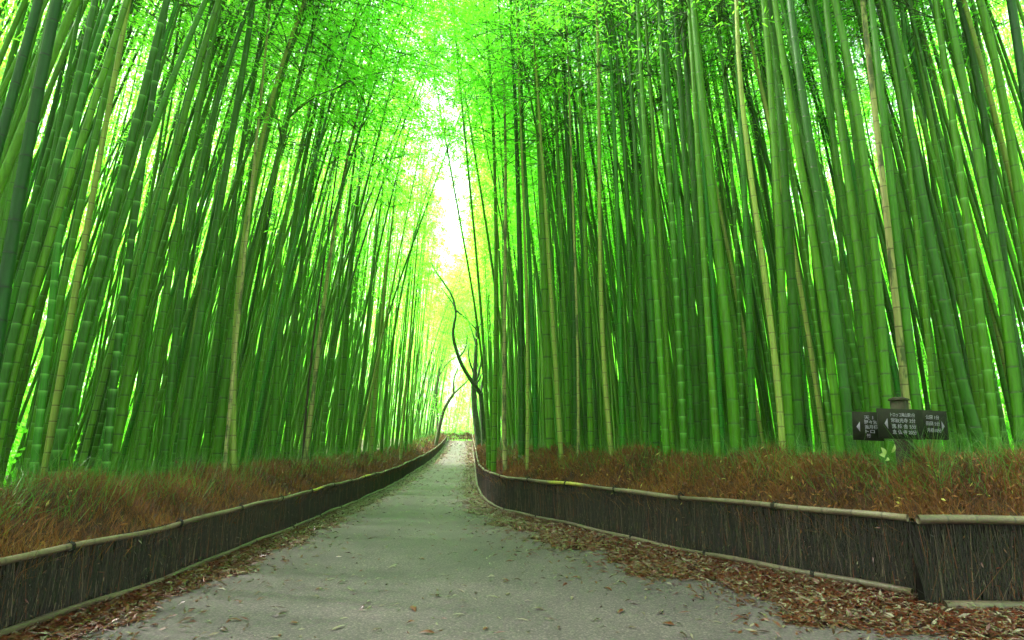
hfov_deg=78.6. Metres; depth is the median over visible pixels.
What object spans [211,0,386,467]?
bamboo
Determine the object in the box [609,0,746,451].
bamboo
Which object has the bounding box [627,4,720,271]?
bamboo
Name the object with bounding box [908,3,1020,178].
bamboo
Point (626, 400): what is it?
bamboo
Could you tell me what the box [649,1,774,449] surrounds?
bamboo
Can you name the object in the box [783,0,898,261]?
bamboo
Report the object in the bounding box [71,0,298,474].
bamboo
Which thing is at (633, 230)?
bamboo
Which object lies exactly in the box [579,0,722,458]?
bamboo
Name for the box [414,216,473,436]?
bamboo
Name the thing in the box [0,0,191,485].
bamboo
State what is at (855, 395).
bamboo
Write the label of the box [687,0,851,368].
bamboo
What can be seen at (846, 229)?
bamboo
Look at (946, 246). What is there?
bamboo
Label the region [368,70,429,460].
bamboo
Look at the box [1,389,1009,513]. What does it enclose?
ground
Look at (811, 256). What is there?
bamboo
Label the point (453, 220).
sky
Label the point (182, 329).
bamboo
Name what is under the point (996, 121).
bamboo
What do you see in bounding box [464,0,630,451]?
bamboo
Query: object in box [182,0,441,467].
bamboo
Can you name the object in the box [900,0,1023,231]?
bamboo
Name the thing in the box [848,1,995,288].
bamboo
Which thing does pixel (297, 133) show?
bamboo
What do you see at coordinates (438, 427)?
tree
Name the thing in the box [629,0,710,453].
bamboo
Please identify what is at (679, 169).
bamboo
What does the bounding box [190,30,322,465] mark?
bamboo
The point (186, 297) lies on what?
bamboo
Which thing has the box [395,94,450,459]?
bamboo
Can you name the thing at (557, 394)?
bamboo
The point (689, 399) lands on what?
bamboo
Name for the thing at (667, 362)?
bamboo
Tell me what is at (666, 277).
bamboo
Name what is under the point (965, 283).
bamboo
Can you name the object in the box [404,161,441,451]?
bamboo
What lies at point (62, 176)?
bamboo
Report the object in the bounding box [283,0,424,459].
bamboo
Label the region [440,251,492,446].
tree
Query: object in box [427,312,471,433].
bamboo
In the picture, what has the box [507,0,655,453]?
bamboo
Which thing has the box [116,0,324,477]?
bamboo
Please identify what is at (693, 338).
bamboo
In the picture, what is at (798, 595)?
leaf litter
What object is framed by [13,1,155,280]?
bamboo
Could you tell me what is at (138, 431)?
bamboo
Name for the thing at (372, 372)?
bamboo
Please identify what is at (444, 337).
bamboo
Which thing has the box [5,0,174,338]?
bamboo
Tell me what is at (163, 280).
bamboo
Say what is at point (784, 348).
bamboo
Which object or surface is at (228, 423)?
bamboo
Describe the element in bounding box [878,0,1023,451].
bamboo
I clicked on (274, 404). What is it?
bamboo
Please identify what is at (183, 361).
bamboo
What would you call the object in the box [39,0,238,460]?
bamboo
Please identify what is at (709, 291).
bamboo
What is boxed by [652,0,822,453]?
bamboo
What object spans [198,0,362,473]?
bamboo
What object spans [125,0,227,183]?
bamboo
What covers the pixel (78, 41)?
bamboo
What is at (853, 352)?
bamboo
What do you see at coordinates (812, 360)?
bamboo
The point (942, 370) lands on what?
bamboo
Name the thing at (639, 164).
bamboo
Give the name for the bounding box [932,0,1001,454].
bamboo
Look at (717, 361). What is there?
bamboo
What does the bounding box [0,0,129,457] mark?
bamboo
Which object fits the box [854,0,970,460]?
bamboo
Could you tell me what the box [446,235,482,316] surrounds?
bamboo
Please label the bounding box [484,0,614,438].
bamboo
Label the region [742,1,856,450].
bamboo
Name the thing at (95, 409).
bamboo
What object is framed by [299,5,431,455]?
bamboo
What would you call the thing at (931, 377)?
bamboo
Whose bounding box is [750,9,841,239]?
bamboo
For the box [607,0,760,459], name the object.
bamboo
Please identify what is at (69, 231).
bamboo
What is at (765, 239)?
bamboo
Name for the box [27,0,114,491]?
bamboo
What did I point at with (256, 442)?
bamboo
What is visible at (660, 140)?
bamboo
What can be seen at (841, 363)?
bamboo
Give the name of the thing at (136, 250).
bamboo
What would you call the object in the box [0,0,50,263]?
bamboo
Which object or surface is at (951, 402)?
bamboo
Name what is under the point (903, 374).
bamboo
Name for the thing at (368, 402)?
bamboo
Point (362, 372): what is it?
bamboo
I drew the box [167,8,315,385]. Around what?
bamboo
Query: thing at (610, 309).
bamboo
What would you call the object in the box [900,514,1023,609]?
brushwood fence
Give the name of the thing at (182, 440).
bamboo
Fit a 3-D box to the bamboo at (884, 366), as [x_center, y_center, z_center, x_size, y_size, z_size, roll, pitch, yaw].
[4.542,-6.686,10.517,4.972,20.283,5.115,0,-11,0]
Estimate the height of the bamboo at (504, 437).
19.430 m
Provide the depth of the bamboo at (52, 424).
8.40 m
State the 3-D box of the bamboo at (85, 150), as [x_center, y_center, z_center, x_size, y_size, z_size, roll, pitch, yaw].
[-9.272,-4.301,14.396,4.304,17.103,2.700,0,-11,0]
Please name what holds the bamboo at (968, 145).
on the ground at (379, 443)
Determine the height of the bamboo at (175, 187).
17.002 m
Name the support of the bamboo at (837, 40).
on the ground at (379, 443)
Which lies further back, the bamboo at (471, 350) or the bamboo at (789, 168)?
the bamboo at (471, 350)
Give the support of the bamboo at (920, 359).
on the ground at (379, 443)
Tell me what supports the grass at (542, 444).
on the ground at (379, 443)
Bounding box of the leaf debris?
[109,457,1009,639]
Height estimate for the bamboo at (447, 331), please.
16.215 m
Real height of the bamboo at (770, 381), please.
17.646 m
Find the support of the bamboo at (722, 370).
on the ground at (379, 443)
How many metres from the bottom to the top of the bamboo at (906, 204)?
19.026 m
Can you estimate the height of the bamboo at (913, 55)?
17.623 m
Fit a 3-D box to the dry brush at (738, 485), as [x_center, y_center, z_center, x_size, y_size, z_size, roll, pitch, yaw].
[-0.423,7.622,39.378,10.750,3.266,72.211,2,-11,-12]
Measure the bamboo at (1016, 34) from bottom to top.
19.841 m
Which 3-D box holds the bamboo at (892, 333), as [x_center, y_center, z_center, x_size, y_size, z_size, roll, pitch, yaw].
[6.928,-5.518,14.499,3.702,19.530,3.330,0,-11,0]
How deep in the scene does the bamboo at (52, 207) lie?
10.52 m
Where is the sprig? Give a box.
[879,442,895,481]
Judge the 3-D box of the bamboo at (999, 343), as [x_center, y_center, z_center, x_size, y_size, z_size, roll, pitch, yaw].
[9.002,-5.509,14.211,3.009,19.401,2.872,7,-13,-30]
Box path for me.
[31,441,1017,639]
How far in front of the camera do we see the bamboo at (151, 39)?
11.84 m
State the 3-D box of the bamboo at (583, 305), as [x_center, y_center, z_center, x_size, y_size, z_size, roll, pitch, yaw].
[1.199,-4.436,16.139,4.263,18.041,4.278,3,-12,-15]
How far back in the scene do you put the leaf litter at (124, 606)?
6.95 m
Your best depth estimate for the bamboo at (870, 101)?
19.27 m
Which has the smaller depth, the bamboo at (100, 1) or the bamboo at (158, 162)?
the bamboo at (100, 1)
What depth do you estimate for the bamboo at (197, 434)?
13.51 m
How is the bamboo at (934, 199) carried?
on the ground at (379, 443)
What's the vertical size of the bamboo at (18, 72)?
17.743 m
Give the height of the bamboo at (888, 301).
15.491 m
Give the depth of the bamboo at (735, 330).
12.03 m
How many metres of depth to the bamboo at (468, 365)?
68.13 m
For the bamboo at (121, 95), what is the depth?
17.46 m
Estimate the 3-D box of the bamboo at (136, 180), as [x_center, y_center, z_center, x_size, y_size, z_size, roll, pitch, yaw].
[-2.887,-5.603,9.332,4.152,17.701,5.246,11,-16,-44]
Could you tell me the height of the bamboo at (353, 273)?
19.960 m
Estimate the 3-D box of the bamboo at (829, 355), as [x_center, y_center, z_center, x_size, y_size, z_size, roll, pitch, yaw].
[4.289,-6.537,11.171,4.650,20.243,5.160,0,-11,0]
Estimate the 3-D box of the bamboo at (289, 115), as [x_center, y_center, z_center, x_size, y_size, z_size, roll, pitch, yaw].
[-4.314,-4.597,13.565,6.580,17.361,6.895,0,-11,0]
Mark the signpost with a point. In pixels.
(898, 416)
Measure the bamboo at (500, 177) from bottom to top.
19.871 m
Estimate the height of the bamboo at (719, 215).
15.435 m
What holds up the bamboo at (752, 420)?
on the ground at (379, 443)
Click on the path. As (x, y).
(578, 613)
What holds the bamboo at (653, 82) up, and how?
on the ground at (379, 443)
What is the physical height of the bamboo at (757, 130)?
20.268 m
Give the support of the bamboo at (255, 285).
on the ground at (379, 443)
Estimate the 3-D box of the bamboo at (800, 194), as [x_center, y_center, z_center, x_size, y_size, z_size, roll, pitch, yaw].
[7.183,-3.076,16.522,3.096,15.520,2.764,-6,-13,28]
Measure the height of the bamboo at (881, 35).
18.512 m
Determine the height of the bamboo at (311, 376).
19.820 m
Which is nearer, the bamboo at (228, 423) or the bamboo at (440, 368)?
the bamboo at (228, 423)
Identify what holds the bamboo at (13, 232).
on the ground at (379, 443)
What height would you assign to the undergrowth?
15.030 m
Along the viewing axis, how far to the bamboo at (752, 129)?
18.19 m
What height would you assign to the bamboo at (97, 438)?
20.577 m
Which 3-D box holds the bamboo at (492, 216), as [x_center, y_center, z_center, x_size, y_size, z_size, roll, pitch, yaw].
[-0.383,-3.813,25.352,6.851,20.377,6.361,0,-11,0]
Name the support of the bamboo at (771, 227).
on the ground at (379, 443)
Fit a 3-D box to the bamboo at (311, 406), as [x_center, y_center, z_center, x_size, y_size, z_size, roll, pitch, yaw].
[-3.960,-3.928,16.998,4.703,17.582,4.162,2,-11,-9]
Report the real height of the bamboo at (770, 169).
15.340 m
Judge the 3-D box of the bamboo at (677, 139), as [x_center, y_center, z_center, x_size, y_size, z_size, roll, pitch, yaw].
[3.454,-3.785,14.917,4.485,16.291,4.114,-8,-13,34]
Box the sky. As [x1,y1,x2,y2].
[2,0,1023,437]
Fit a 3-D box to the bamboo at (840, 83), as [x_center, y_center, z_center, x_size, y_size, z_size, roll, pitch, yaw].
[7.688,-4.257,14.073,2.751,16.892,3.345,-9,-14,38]
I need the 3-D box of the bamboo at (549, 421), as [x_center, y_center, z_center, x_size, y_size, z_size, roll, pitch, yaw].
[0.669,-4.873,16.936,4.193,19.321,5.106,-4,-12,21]
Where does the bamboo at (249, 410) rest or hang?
on the ground at (379, 443)
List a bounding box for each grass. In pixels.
[0,430,441,536]
[479,413,1023,502]
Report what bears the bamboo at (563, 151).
on the ground at (379, 443)
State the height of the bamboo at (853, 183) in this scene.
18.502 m
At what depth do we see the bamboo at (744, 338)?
12.85 m
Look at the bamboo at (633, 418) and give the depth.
13.37 m
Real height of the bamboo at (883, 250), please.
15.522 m
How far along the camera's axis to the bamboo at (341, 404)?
21.16 m
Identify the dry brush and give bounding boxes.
[0,432,446,586]
[415,431,472,439]
[471,434,1023,541]
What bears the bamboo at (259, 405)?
on the ground at (379, 443)
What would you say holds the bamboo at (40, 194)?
on the ground at (379, 443)
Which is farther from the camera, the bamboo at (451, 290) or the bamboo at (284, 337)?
the bamboo at (451, 290)
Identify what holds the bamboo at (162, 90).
on the ground at (379, 443)
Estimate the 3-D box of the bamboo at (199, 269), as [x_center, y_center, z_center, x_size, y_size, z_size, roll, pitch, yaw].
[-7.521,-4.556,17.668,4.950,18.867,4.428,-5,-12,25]
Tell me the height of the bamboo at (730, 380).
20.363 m
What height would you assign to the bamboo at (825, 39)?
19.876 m
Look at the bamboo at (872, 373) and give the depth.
9.69 m
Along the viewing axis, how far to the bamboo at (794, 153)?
17.81 m
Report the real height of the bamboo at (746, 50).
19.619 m
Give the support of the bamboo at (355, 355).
on the ground at (379, 443)
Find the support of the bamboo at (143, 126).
on the ground at (379, 443)
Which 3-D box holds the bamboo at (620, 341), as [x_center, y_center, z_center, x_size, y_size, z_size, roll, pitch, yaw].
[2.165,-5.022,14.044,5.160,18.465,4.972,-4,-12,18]
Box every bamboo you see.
[0,0,43,159]
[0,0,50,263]
[0,0,62,374]
[0,0,83,475]
[0,0,98,429]
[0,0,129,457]
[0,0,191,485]
[1,1,133,369]
[1,3,69,283]
[4,0,157,348]
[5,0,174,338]
[6,0,243,425]
[10,0,259,111]
[12,0,206,410]
[13,1,142,295]
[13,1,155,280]
[20,39,118,484]
[21,0,221,473]
[24,2,146,210]
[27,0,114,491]
[33,0,144,216]
[36,0,196,245]
[36,4,130,177]
[38,0,209,293]
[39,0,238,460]
[40,0,131,486]
[42,0,194,79]
[43,3,174,283]
[45,2,199,412]
[46,0,170,482]
[50,0,188,206]
[54,0,179,438]
[57,0,344,475]
[59,0,208,479]
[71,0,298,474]
[77,0,307,471]
[85,0,232,143]
[85,3,230,469]
[86,0,308,475]
[92,51,183,218]
[96,14,282,457]
[101,12,167,481]
[102,0,274,425]
[102,17,240,364]
[108,0,305,254]
[110,0,221,481]
[116,0,322,399]
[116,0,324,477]
[121,0,229,121]
[124,4,221,107]
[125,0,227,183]
[125,30,211,318]
[126,0,361,474]
[133,0,282,478]
[133,0,340,350]
[133,3,252,372]
[145,0,394,453]
[145,1,284,476]
[146,25,252,471]
[156,0,318,475]
[159,0,379,478]
[165,1,298,157]
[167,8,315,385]
[168,1,326,473]
[169,0,464,466]
[170,11,302,345]
[172,0,344,457]
[172,10,285,419]
[174,0,255,475]
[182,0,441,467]
[188,0,388,470]
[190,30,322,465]
[197,0,382,432]
[197,0,401,463]
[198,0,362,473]
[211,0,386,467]
[219,31,349,352]
[223,0,309,475]
[223,5,429,441]
[228,0,396,474]
[236,19,350,402]
[240,2,386,466]
[244,2,406,462]
[246,0,480,468]
[247,0,441,454]
[250,2,427,460]
[251,0,417,460]
[256,0,490,464]
[262,0,503,456]
[274,0,488,461]
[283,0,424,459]
[285,0,444,469]
[286,0,485,460]
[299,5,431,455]
[309,0,505,445]
[314,2,443,456]
[325,0,503,456]
[351,79,431,456]
[356,69,453,455]
[359,11,500,436]
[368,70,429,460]
[375,7,508,468]
[380,121,458,455]
[394,0,618,443]
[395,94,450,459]
[397,0,529,470]
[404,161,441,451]
[408,231,483,430]
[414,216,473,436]
[414,252,481,437]
[416,0,596,464]
[417,52,538,442]
[421,0,545,472]
[421,244,471,426]
[422,0,602,444]
[422,248,463,432]
[424,255,469,435]
[425,228,478,437]
[425,254,475,435]
[427,0,588,471]
[427,58,534,336]
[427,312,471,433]
[429,268,479,385]
[430,320,473,431]
[431,304,469,421]
[437,0,598,448]
[438,0,591,471]
[441,0,618,390]
[441,97,536,434]
[442,307,480,426]
[444,0,592,442]
[444,226,506,335]
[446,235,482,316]
[451,307,487,425]
[453,0,608,461]
[457,287,515,350]
[458,0,585,452]
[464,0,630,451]
[474,2,637,427]
[477,10,609,335]
[480,2,647,451]
[483,0,631,451]
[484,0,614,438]
[487,0,658,446]
[490,1,640,451]
[493,0,648,457]
[504,0,667,361]
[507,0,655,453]
[517,0,674,455]
[519,0,705,427]
[519,1,630,446]
[520,0,671,450]
[522,0,637,448]
[522,1,678,412]
[525,0,701,451]
[531,0,679,409]
[545,0,723,458]
[550,0,714,445]
[550,4,704,432]
[551,5,682,277]
[554,3,722,428]
[557,9,676,452]
[562,5,676,355]
[568,1,731,384]
[570,0,761,451]
[576,3,749,444]
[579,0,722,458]
[580,0,754,419]
[581,4,758,427]
[582,0,757,102]
[585,0,648,450]
[590,0,741,457]
[597,0,764,447]
[605,19,728,434]
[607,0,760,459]
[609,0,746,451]
[614,0,774,450]
[622,0,744,457]
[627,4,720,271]
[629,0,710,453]
[629,0,805,445]
[629,0,843,432]
[640,0,742,347]
[640,0,813,326]
[642,0,756,450]
[643,0,675,454]
[645,13,768,449]
[647,39,726,367]
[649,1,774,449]
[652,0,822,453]
[661,0,695,454]
[663,0,827,453]
[665,0,860,454]
[666,5,769,389]
[674,0,769,355]
[675,0,845,453]
[678,7,808,450]
[683,8,784,326]
[687,0,830,401]
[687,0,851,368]
[690,0,741,456]
[697,0,931,454]
[700,0,868,464]
[702,6,790,372]
[707,1,807,450]
[717,4,822,206]
[718,3,858,458]
[721,0,885,468]
[729,1,848,367]
[729,2,819,212]
[734,0,785,460]
[736,17,830,400]
[740,0,928,448]
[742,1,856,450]
[744,0,899,382]
[744,0,1003,347]
[745,0,850,286]
[746,0,900,396]
[747,5,869,411]
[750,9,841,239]
[753,2,847,247]
[756,0,833,452]
[760,0,795,454]
[760,0,1000,450]
[767,0,834,456]
[768,0,804,458]
[772,0,844,455]
[779,0,864,411]
[779,0,989,451]
[780,1,866,271]
[780,2,898,103]
[781,2,915,443]
[782,0,988,403]
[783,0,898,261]
[784,0,873,461]
[786,0,856,457]
[786,0,1002,448]
[786,1,880,319]
[786,7,887,156]
[787,6,866,88]
[788,0,905,396]
[788,0,916,290]
[788,5,887,138]
[792,0,925,351]
[794,0,961,446]
[796,0,920,166]
[797,0,1009,449]
[798,0,877,401]
[800,0,936,352]
[801,0,956,450]
[810,0,1023,370]
[818,0,1020,341]
[821,0,974,449]
[831,0,897,469]
[831,0,1005,79]
[832,13,975,457]
[832,16,926,179]
[833,6,958,70]
[835,12,958,444]
[838,0,885,458]
[841,0,1023,295]
[842,0,953,455]
[843,0,969,457]
[846,0,990,452]
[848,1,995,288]
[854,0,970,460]
[860,0,910,408]
[866,2,933,448]
[867,1,1003,450]
[868,0,925,446]
[875,7,965,425]
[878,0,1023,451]
[880,10,975,360]
[882,0,955,455]
[883,1,967,208]
[884,0,990,457]
[886,8,1007,387]
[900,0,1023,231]
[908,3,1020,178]
[909,19,960,450]
[912,1,1013,443]
[914,1,1009,396]
[920,3,989,250]
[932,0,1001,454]
[955,0,1023,402]
[961,0,1016,216]
[975,0,1023,266]
[1006,0,1023,123]
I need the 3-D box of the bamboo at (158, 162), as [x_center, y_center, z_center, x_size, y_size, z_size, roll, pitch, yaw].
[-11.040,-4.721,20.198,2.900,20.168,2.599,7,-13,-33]
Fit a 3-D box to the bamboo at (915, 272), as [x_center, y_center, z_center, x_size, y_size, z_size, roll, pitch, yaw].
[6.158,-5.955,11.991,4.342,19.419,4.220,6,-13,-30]
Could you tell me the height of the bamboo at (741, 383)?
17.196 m
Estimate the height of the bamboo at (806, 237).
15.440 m
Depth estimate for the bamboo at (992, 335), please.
11.36 m
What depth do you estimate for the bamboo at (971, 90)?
12.86 m
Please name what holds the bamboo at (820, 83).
on the ground at (379, 443)
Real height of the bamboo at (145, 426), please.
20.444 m
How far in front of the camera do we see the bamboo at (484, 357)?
18.83 m
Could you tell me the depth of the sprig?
6.72 m
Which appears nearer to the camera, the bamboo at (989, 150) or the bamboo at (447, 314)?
the bamboo at (989, 150)
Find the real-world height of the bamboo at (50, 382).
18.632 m
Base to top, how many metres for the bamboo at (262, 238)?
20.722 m
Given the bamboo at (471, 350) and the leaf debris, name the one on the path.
the leaf debris
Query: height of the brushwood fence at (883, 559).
2.636 m
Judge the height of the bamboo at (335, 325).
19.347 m
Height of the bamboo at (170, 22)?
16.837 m
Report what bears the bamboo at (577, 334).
on the ground at (379, 443)
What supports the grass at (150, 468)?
on the ground at (379, 443)
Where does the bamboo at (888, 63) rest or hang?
on the ground at (379, 443)
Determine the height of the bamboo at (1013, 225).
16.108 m
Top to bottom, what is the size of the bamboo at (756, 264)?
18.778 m
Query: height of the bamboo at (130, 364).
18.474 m
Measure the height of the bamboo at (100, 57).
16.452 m
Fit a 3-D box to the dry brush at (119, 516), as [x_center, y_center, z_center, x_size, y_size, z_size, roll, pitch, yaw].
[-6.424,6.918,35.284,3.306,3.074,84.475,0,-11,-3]
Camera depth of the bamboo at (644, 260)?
16.02 m
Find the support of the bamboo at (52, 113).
on the ground at (379, 443)
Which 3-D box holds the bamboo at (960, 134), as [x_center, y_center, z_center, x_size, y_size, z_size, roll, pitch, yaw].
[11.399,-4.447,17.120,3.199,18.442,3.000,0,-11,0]
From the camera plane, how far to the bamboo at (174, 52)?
12.19 m
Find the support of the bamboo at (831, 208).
on the ground at (379, 443)
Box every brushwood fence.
[0,436,446,636]
[472,435,917,594]
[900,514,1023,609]
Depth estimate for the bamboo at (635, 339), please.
17.05 m
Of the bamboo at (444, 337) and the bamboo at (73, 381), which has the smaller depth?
the bamboo at (73, 381)
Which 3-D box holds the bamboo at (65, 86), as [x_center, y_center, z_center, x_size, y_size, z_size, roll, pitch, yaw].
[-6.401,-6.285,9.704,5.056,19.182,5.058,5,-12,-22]
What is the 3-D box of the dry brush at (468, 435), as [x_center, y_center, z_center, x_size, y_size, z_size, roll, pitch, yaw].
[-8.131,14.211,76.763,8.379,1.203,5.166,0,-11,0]
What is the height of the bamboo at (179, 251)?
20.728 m
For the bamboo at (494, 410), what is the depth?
17.61 m
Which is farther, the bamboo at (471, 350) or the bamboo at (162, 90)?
the bamboo at (471, 350)
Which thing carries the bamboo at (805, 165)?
on the ground at (379, 443)
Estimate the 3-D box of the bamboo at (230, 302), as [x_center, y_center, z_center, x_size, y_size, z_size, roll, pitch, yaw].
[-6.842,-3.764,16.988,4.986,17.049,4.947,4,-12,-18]
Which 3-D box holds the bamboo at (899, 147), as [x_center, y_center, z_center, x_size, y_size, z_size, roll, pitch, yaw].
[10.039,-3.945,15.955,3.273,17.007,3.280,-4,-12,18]
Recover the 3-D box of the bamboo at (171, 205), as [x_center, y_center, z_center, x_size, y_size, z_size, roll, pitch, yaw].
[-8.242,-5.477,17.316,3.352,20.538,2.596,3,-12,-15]
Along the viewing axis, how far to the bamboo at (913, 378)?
9.36 m
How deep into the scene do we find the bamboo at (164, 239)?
12.64 m
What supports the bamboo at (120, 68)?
on the ground at (379, 443)
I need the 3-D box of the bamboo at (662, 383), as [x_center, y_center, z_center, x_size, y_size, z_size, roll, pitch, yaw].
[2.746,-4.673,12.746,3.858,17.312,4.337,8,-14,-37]
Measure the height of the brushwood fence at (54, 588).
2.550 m
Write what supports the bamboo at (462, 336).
on the ground at (379, 443)
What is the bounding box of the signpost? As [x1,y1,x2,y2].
[852,394,948,477]
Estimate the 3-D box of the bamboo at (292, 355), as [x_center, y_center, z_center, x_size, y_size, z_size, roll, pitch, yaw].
[-5.079,-5.065,17.985,4.014,19.988,4.617,-3,-12,15]
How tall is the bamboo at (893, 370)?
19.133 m
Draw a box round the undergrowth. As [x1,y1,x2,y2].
[3,319,1023,484]
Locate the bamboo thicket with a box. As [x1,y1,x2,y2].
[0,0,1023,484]
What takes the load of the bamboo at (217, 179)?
on the ground at (379, 443)
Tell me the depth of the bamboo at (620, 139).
16.32 m
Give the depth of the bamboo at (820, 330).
14.48 m
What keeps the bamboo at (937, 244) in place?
on the ground at (379, 443)
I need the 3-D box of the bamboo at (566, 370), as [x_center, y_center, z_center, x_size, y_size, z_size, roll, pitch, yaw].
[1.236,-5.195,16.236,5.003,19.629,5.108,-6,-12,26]
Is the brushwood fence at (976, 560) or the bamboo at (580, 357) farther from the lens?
the bamboo at (580, 357)
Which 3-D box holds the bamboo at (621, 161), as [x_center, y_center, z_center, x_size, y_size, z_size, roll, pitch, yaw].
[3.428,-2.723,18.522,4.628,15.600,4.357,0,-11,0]
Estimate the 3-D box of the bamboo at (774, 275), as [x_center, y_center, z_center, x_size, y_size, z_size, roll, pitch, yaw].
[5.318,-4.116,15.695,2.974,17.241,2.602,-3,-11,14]
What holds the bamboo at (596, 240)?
on the ground at (379, 443)
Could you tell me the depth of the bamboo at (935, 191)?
13.46 m
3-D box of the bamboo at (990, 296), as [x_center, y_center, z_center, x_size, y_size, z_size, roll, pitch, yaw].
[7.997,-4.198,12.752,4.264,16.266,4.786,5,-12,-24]
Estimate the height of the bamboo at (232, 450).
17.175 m
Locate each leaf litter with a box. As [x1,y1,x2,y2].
[0,440,500,639]
[366,441,1023,639]
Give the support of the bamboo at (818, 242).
on the ground at (379, 443)
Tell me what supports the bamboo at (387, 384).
on the ground at (379, 443)
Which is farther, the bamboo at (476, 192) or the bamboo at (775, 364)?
the bamboo at (476, 192)
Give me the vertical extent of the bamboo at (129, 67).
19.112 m
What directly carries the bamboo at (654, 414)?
on the ground at (379, 443)
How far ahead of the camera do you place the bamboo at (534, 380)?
16.56 m
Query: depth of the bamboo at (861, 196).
10.70 m
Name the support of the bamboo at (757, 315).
on the ground at (379, 443)
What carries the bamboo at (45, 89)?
on the ground at (379, 443)
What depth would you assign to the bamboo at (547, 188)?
16.76 m
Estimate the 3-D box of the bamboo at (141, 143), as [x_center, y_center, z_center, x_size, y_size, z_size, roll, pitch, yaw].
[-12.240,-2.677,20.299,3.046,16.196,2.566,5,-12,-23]
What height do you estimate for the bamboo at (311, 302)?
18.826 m
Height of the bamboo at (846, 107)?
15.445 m
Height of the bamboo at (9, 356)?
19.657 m
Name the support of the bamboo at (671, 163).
on the ground at (379, 443)
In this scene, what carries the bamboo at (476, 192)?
on the ground at (379, 443)
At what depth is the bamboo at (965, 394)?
9.22 m
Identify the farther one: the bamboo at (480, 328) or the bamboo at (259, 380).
the bamboo at (480, 328)
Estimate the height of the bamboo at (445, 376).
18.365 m
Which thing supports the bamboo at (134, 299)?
on the ground at (379, 443)
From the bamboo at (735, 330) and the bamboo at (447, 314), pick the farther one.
the bamboo at (447, 314)
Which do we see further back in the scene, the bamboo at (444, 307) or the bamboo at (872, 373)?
the bamboo at (444, 307)
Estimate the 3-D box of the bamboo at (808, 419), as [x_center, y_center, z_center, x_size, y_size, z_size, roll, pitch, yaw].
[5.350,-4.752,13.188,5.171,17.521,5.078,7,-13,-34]
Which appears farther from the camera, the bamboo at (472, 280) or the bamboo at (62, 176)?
the bamboo at (472, 280)
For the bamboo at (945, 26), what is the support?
on the ground at (379, 443)
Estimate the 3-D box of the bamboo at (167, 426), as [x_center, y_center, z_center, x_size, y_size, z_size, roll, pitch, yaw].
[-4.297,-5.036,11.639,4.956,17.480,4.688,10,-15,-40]
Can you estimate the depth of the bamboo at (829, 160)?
15.88 m
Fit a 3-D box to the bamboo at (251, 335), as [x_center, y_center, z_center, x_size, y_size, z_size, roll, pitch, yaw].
[-4.913,-3.057,17.190,4.914,15.741,4.766,10,-15,-42]
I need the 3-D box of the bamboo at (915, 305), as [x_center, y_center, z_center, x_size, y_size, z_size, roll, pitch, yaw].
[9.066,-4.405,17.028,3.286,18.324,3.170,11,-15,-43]
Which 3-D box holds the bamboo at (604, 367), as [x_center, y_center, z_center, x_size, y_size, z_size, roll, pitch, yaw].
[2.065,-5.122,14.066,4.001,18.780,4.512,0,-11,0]
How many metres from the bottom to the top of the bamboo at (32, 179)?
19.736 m
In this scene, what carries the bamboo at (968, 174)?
on the ground at (379, 443)
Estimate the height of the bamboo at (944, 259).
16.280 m
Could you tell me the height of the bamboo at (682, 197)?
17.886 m
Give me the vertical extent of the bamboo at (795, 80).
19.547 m
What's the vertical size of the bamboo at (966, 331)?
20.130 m
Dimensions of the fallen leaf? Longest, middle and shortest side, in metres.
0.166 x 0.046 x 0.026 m
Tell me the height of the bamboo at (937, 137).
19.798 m
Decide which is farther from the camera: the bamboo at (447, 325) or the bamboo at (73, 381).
the bamboo at (447, 325)
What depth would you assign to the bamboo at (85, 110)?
20.39 m
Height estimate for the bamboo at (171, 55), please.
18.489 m
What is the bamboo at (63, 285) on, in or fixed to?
on the ground at (379, 443)
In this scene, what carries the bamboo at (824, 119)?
on the ground at (379, 443)
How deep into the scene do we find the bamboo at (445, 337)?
57.96 m
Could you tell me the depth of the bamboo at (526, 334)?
15.88 m
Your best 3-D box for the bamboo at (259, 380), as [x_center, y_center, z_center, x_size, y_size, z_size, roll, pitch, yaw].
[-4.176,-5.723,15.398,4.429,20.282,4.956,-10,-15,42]
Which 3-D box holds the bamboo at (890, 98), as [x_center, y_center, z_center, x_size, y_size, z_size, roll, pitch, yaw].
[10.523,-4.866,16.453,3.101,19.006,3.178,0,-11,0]
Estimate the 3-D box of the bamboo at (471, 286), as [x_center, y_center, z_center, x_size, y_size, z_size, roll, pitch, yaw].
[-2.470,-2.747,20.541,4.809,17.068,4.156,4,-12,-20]
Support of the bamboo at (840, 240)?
on the ground at (379, 443)
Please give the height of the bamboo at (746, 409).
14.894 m
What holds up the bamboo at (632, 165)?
on the ground at (379, 443)
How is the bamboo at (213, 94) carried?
on the ground at (379, 443)
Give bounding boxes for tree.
[427,354,470,445]
[429,253,485,445]
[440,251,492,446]
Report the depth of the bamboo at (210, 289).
16.50 m
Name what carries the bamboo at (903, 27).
on the ground at (379, 443)
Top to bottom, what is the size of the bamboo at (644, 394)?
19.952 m
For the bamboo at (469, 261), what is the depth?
48.25 m
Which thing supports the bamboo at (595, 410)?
on the ground at (379, 443)
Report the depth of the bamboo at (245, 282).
16.00 m
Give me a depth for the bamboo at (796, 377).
10.50 m
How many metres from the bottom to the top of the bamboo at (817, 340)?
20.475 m
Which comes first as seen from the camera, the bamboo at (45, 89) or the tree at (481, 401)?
the bamboo at (45, 89)
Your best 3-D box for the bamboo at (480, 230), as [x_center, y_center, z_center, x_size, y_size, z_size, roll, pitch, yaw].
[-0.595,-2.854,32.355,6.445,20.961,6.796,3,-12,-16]
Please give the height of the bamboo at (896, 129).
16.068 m
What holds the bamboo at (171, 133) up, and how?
on the ground at (379, 443)

